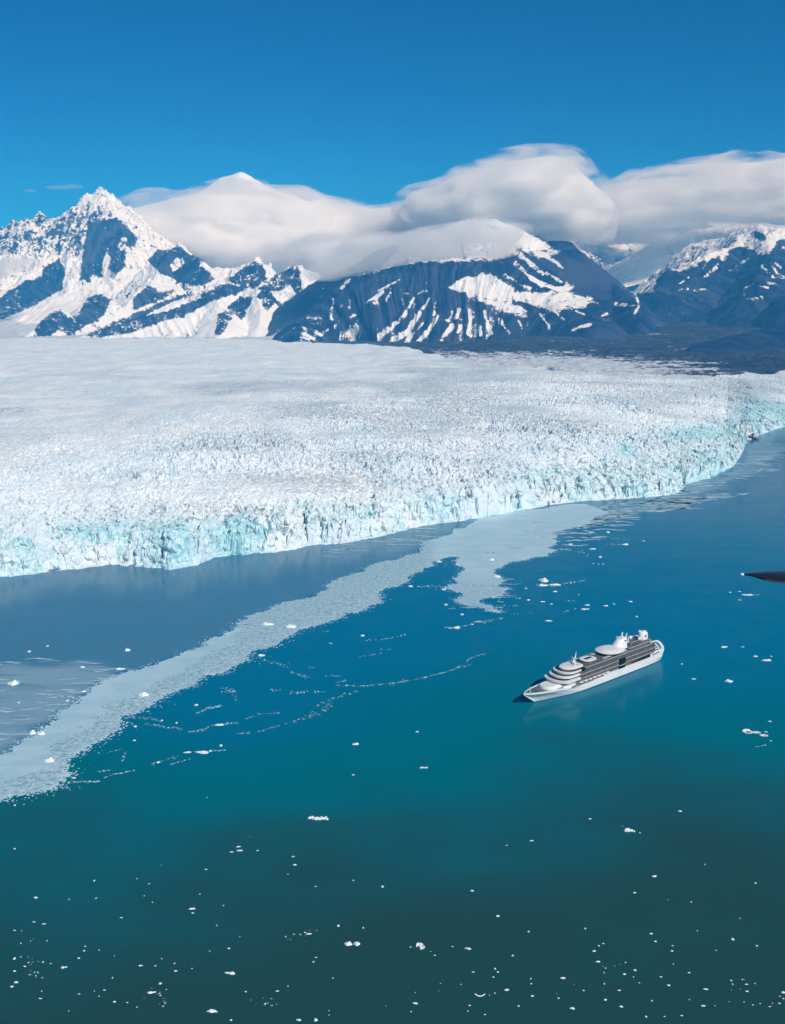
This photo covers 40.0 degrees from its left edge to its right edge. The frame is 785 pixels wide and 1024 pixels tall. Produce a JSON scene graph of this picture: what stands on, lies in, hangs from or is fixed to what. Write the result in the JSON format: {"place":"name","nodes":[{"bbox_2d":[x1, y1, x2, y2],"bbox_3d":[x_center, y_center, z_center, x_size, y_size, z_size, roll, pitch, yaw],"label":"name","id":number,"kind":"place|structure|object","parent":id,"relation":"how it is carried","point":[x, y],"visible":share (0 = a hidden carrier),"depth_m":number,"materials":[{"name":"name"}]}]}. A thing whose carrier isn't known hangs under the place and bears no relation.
{"place":"outdoors","nodes":[
{"label":"outdoors","id":0,"kind":"place"},
{"bbox_2d":[0,187,271,323],"bbox_3d":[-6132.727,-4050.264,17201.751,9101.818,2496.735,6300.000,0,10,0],"label":"mountain","id":1,"kind":"structure","parent":0,"point":[98,244],"depth_m":17389.13,"materials":[{"name":"white snow"}]},
{"bbox_2d":[19,243,320,338],"bbox_3d":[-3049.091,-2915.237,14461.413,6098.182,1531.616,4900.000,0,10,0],"label":"mountain","id":2,"kind":"structure","parent":0,"point":[180,290],"depth_m":13736.48,"materials":[{"name":"white snow"}]},
{"bbox_2d":[151,172,396,271],"bbox_3d":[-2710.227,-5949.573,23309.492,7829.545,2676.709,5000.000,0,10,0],"label":"mountain","id":3,"kind":"structure","parent":0,"point":[241,212],"depth_m":22300.27,"materials":[{"name":"white snow"}]},
{"bbox_2d":[0,427,784,1023],"bbox_3d":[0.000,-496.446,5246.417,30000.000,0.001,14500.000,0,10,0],"label":"water","id":4,"kind":"structure","parent":0,"point":[558,795],"depth_m":1039.94,"materials":[{"name":"blue liquid"}]},
{"bbox_2d":[7,680,18,685],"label":"ice floe","id":5,"kind":"object","parent":4,"relation":"on","point":[13,683],"visible":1,"depth_m":1353.63,"materials":[{"name":"white ice"}]},
{"bbox_2d":[44,757,54,761],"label":"ice floe","id":6,"kind":"object","parent":4,"relation":"on","point":[50,759],"visible":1,"depth_m":1120.67,"materials":[{"name":"white ice"}]},
{"bbox_2d":[139,692,148,696],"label":"ice floe","id":7,"kind":"object","parent":4,"relation":"on","point":[142,694],"visible":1,"depth_m":1313.61,"materials":[{"name":"white ice"}]},
{"bbox_2d":[196,751,208,753],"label":"ice floe","id":8,"kind":"object","parent":4,"relation":"on","point":[203,752],"visible":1,"depth_m":1143.38,"materials":[{"name":"white ice"}]},
{"bbox_2d":[286,624,296,627],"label":"ice floe","id":9,"kind":"object","parent":4,"relation":"on","point":[290,626],"visible":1,"depth_m":1600.55,"materials":[{"name":"white ice"}]},
{"bbox_2d":[0,504,608,804],"bbox_3d":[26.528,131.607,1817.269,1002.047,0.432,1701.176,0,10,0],"label":"loose slush","id":10,"kind":"object","parent":4,"relation":"on","point":[80,750],"visible":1,"depth_m":1357.93,"materials":[{"name":"white ice"}]},
{"bbox_2d":[308,816,328,819],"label":"ice floe","id":11,"kind":"object","parent":4,"relation":"on","point":[317,818],"visible":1,"depth_m":993.14,"materials":[{"name":"white ice"}]},
{"bbox_2d":[6,503,763,1006],"bbox_3d":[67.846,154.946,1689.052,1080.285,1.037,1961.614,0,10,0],"label":"brash ice","id":12,"kind":"structure","parent":4,"relation":"on","point":[278,713],"depth_m":1274.85,"materials":[{"name":"white ice"}]},
{"bbox_2d":[0,443,782,799],"bbox_3d":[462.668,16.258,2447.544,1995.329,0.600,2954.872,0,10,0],"label":"slush ice","id":13,"kind":"structure","parent":4,"relation":"on","point":[480,543],"depth_m":1686.13,"materials":[{"name":"white ice"}]},
{"bbox_2d":[0,540,512,797],"bbox_3d":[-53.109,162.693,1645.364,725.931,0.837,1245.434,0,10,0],"label":"ice rubble","id":14,"kind":"object","parent":13,"relation":"on","point":[183,683],"visible":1,"depth_m":1338.60,"materials":[{"name":"white ice"}]},
{"bbox_2d":[41,521,542,784],"bbox_3d":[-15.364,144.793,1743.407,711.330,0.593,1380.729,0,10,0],"label":"debris","id":15,"kind":"object","parent":13,"relation":"on","point":[273,641],"visible":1,"depth_m":1680.01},
{"bbox_2d":[416,943,424,949],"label":"ice floe","id":16,"kind":"object","parent":4,"relation":"on","point":[421,945],"visible":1,"depth_m":792.57,"materials":[{"name":"white ice"}]},
{"bbox_2d":[524,630,663,701],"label":"cruise ship","id":17,"kind":"object","parent":4,"relation":"on","point":[621,655],"visible":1,"depth_m":1357.84,"materials":[{"name":"white paint"}]},
{"bbox_2d":[623,828,634,831],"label":"ice floe","id":18,"kind":"object","parent":4,"relation":"on","point":[627,829],"visible":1,"depth_m":969.50,"materials":[{"name":"white ice"}]},
{"bbox_2d":[748,433,758,438],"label":"boulder","id":19,"kind":"object","parent":4,"relation":"on","point":[753,436],"visible":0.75,"depth_m":4013.41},
{"bbox_2d":[0,337,784,576],"bbox_3d":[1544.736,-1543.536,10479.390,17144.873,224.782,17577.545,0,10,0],"label":"glacier","id":20,"kind":"object","parent":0,"point":[170,453],"visible":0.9,"depth_m":3181.12,"materials":[{"name":"white ice"}]},
{"bbox_2d":[0,288,784,376],"bbox_3d":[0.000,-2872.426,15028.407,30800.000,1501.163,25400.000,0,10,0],"label":"ground","id":21,"kind":"structure","parent":0,"point":[664,350],"depth_m":8677.47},
{"bbox_2d":[0,0,784,276],"label":"sky","id":22,"kind":"structure","parent":0,"point":[636,121],"materials":[{"name":"blue"}]},
{"bbox_2d":[266,217,664,342],"bbox_3d":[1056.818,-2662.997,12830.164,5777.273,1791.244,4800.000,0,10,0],"label":"mountain","id":23,"kind":"structure","parent":0,"point":[471,279],"depth_m":11763.78,"materials":[{"name":"stone"}]},
{"bbox_2d":[535,230,650,288],"bbox_3d":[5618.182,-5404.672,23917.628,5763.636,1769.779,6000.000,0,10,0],"label":"mountain","id":24,"kind":"structure","parent":0,"point":[606,253],"depth_m":24364.99,"materials":[{"name":"white snow"}]},
{"bbox_2d":[607,219,784,286],"bbox_3d":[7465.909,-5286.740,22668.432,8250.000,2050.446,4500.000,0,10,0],"label":"mountain","id":25,"kind":"structure","parent":0,"point":[642,264],"depth_m":22280.86,"materials":[{"name":"white snow"}]},
{"bbox_2d":[632,225,784,328],"bbox_3d":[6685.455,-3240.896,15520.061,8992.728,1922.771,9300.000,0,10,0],"label":"mountain","id":26,"kind":"structure","parent":0,"point":[734,279],"depth_m":14186.36,"materials":[{"name":"stone"}]},
{"bbox_2d":[690,324,784,353],"bbox_3d":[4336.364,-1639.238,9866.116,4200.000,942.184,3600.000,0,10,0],"label":"hill","id":27,"kind":"structure","parent":0,"point":[770,338],"depth_m":9100.39,"materials":[{"name":"stone"}]},
{"bbox_2d":[740,570,784,582],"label":"aircraft wing","id":28,"kind":"structure","parent":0,"point":[777,576],"depth_m":7.13,"materials":[{"name":"metal"}]}
]}

